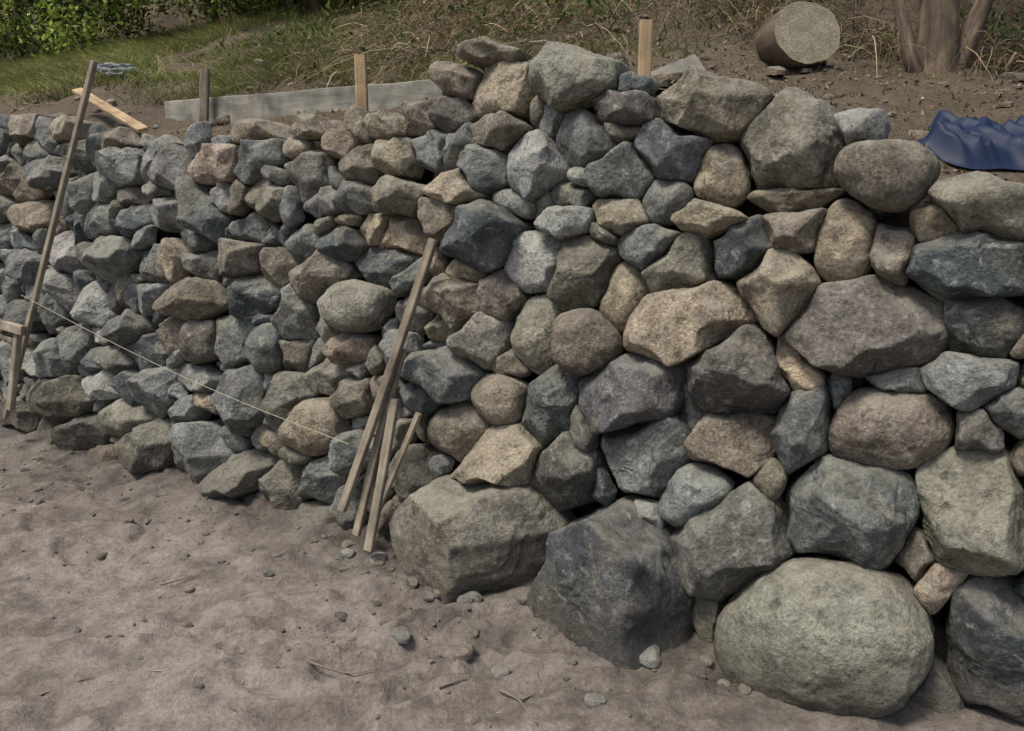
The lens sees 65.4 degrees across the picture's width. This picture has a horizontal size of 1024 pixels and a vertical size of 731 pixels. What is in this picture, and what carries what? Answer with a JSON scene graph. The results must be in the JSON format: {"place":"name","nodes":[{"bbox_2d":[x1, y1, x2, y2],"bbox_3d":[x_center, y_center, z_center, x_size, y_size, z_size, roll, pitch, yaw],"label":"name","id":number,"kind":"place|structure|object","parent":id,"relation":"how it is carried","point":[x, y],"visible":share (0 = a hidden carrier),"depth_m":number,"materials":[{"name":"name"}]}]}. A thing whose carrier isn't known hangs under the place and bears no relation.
{"place":"outdoors","nodes":[
{"label":"outdoors","id":0,"kind":"place"},
{"bbox_2d":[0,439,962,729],"bbox_3d":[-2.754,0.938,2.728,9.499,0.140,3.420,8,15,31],"label":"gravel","id":1,"kind":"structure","parent":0,"point":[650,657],"depth_m":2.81,"materials":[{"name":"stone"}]},
{"bbox_2d":[0,425,1023,730],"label":"ground","id":2,"kind":"structure","parent":0,"point":[294,691],"depth_m":2.69,"materials":[{"name":"soil"}]},
{"bbox_2d":[0,60,97,418],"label":"timber batter frame","id":3,"kind":"object","parent":2,"relation":"on","point":[21,333],"visible":1,"depth_m":4.28,"materials":[{"name":"brown wood"}]},
{"bbox_2d":[40,574,537,723],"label":"fallen twigs","id":4,"kind":"object","parent":2,"relation":"on","point":[344,672],"visible":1,"depth_m":2.46,"materials":[{"name":"brown wood"}]},
{"bbox_2d":[0,489,644,713],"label":"straw scraps","id":5,"kind":"object","parent":2,"relation":"on","point":[233,635],"visible":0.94,"depth_m":2.78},
{"bbox_2d":[337,238,437,551],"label":"leaning timber battens","id":6,"kind":"object","parent":2,"relation":"on","point":[385,407],"visible":1,"depth_m":3.15,"materials":[{"name":"brown wood"}]},
{"bbox_2d":[22,295,347,443],"bbox_3d":[-1.685,-0.038,3.795,2.475,0.415,0.008,8,15,33],"label":"string line","id":7,"kind":"object","parent":6,"relation":"attached to","point":[191,380],"visible":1,"depth_m":3.66,"materials":[{"name":"beige fabric"}]},
{"bbox_2d":[0,36,1023,722],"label":"dry stone wall","id":8,"kind":"structure","parent":2,"relation":"on","point":[696,392],"depth_m":2.78,"materials":[{"name":"grey stone"}]},
{"bbox_2d":[72,88,148,132],"bbox_3d":[-2.303,-1.464,4.552,0.932,0.309,0.064,12,17,43],"label":"timber plank","id":9,"kind":"object","parent":8,"relation":"on","point":[118,115],"visible":0.9,"depth_m":4.47,"materials":[{"name":"beige wood"}]},
{"bbox_2d":[0,0,1023,183],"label":"hillside terrain","id":10,"kind":"structure","parent":0,"point":[150,115],"depth_m":4.35,"materials":[{"name":"soil"}]},
{"bbox_2d":[0,0,121,60],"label":"broadleaf tree","id":11,"kind":"object","parent":10,"relation":"on","point":[10,13],"visible":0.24,"depth_m":10.32,"materials":[{"name":"green plant"}]},
{"bbox_2d":[0,0,166,64],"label":"bush","id":12,"kind":"object","parent":10,"relation":"on","point":[74,13],"visible":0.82,"depth_m":8.85,"materials":[{"name":"green plant"}]},
{"bbox_2d":[96,62,137,75],"bbox_3d":[-3.039,-2.300,6.211,0.377,0.110,0.227,0,13,0],"label":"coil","id":13,"kind":"object","parent":10,"relation":"on","point":[107,66],"visible":0.62,"depth_m":6.12,"materials":[{"name":"grey metal"}]},
{"bbox_2d":[94,0,307,28],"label":"broadleaf tree","id":14,"kind":"object","parent":10,"relation":"on","point":[210,9],"visible":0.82,"depth_m":8.62,"materials":[{"name":"green plant"}]},
{"bbox_2d":[199,68,209,121],"bbox_3d":[-1.722,-1.414,4.463,0.096,0.464,0.034,0,13,0],"label":"wooden stake","id":15,"kind":"object","parent":10,"relation":"on","point":[204,89],"visible":0.58,"depth_m":4.43,"materials":[{"name":"brown wood"}]},
{"bbox_2d":[164,79,445,124],"bbox_3d":[-1.179,-1.356,4.210,2.047,0.177,0.031,8,15,31],"label":"formwork board","id":16,"kind":"object","parent":10,"relation":"on","point":[266,106],"visible":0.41,"depth_m":4.14,"materials":[{"name":"grey wood"}]},
{"bbox_2d":[230,0,398,15],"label":"broadleaf tree","id":17,"kind":"object","parent":10,"relation":"on","point":[315,5],"visible":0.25,"depth_m":8.15,"materials":[{"name":"green plant"}]},
{"bbox_2d":[354,54,368,111],"bbox_3d":[-0.663,-1.142,3.537,0.051,0.443,0.036,0,13,0],"label":"wooden stake","id":18,"kind":"object","parent":10,"relation":"on","point":[361,79],"visible":0.51,"depth_m":3.50,"materials":[{"name":"beige wood"}]},
{"bbox_2d":[0,0,785,107],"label":"grass","id":19,"kind":"structure","parent":10,"relation":"on","point":[166,42],"depth_m":6.12,"materials":[{"name":"green plant"}]},
{"bbox_2d":[11,1,1023,172],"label":"loose rubble","id":20,"kind":"object","parent":10,"relation":"on","point":[664,78],"visible":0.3,"depth_m":3.78,"materials":[{"name":"stone"}]},
{"bbox_2d":[50,91,1023,622],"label":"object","id":21,"kind":"object","parent":10,"relation":"on","point":[894,219],"visible":0.01,"depth_m":2.70,"materials":[{"name":"beige stone"}]},
{"bbox_2d":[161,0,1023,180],"bbox_3d":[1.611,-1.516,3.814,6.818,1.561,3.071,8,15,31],"label":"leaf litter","id":22,"kind":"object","parent":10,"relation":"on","point":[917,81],"visible":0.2,"depth_m":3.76,"materials":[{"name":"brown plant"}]},
{"bbox_2d":[178,0,1023,134],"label":"dry brush","id":23,"kind":"object","parent":10,"relation":"on","point":[1000,46],"visible":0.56,"depth_m":4.69,"materials":[{"name":"plant"}]},
{"bbox_2d":[209,0,1023,83],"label":"undergrowth foliage","id":24,"kind":"object","parent":10,"relation":"on","point":[560,5],"visible":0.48,"depth_m":4.77,"materials":[{"name":"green plant"}]},
{"bbox_2d":[638,19,652,75],"bbox_3d":[0.476,-1.033,2.876,0.047,0.395,0.033,0,13,0],"label":"wooden stake","id":25,"kind":"object","parent":10,"relation":"on","point":[645,46],"visible":0.48,"depth_m":2.84,"materials":[{"name":"beige wood"}]},
{"bbox_2d":[651,54,705,91],"bbox_3d":[0.632,-1.131,3.106,0.246,0.163,0.076,-4,13,-17],"label":"timber plank","id":26,"kind":"object","parent":10,"relation":"on","point":[680,65],"visible":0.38,"depth_m":3.10,"materials":[{"name":"grey wood"}]},
{"bbox_2d":[755,1,839,69],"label":"log","id":27,"kind":"object","parent":10,"relation":"on","point":[801,33],"visible":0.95,"depth_m":3.83,"materials":[{"name":"brown wood"}]},
{"bbox_2d":[893,0,993,72],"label":"tree","id":28,"kind":"object","parent":10,"relation":"on","point":[938,25],"visible":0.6,"depth_m":3.95,"materials":[{"name":"brown plant"}]},
{"bbox_2d":[919,110,1023,169],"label":"blue tarpaulin","id":29,"kind":"object","parent":10,"relation":"on","point":[985,142],"visible":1,"depth_m":2.56,"materials":[{"name":"blue plastic"}]}
]}

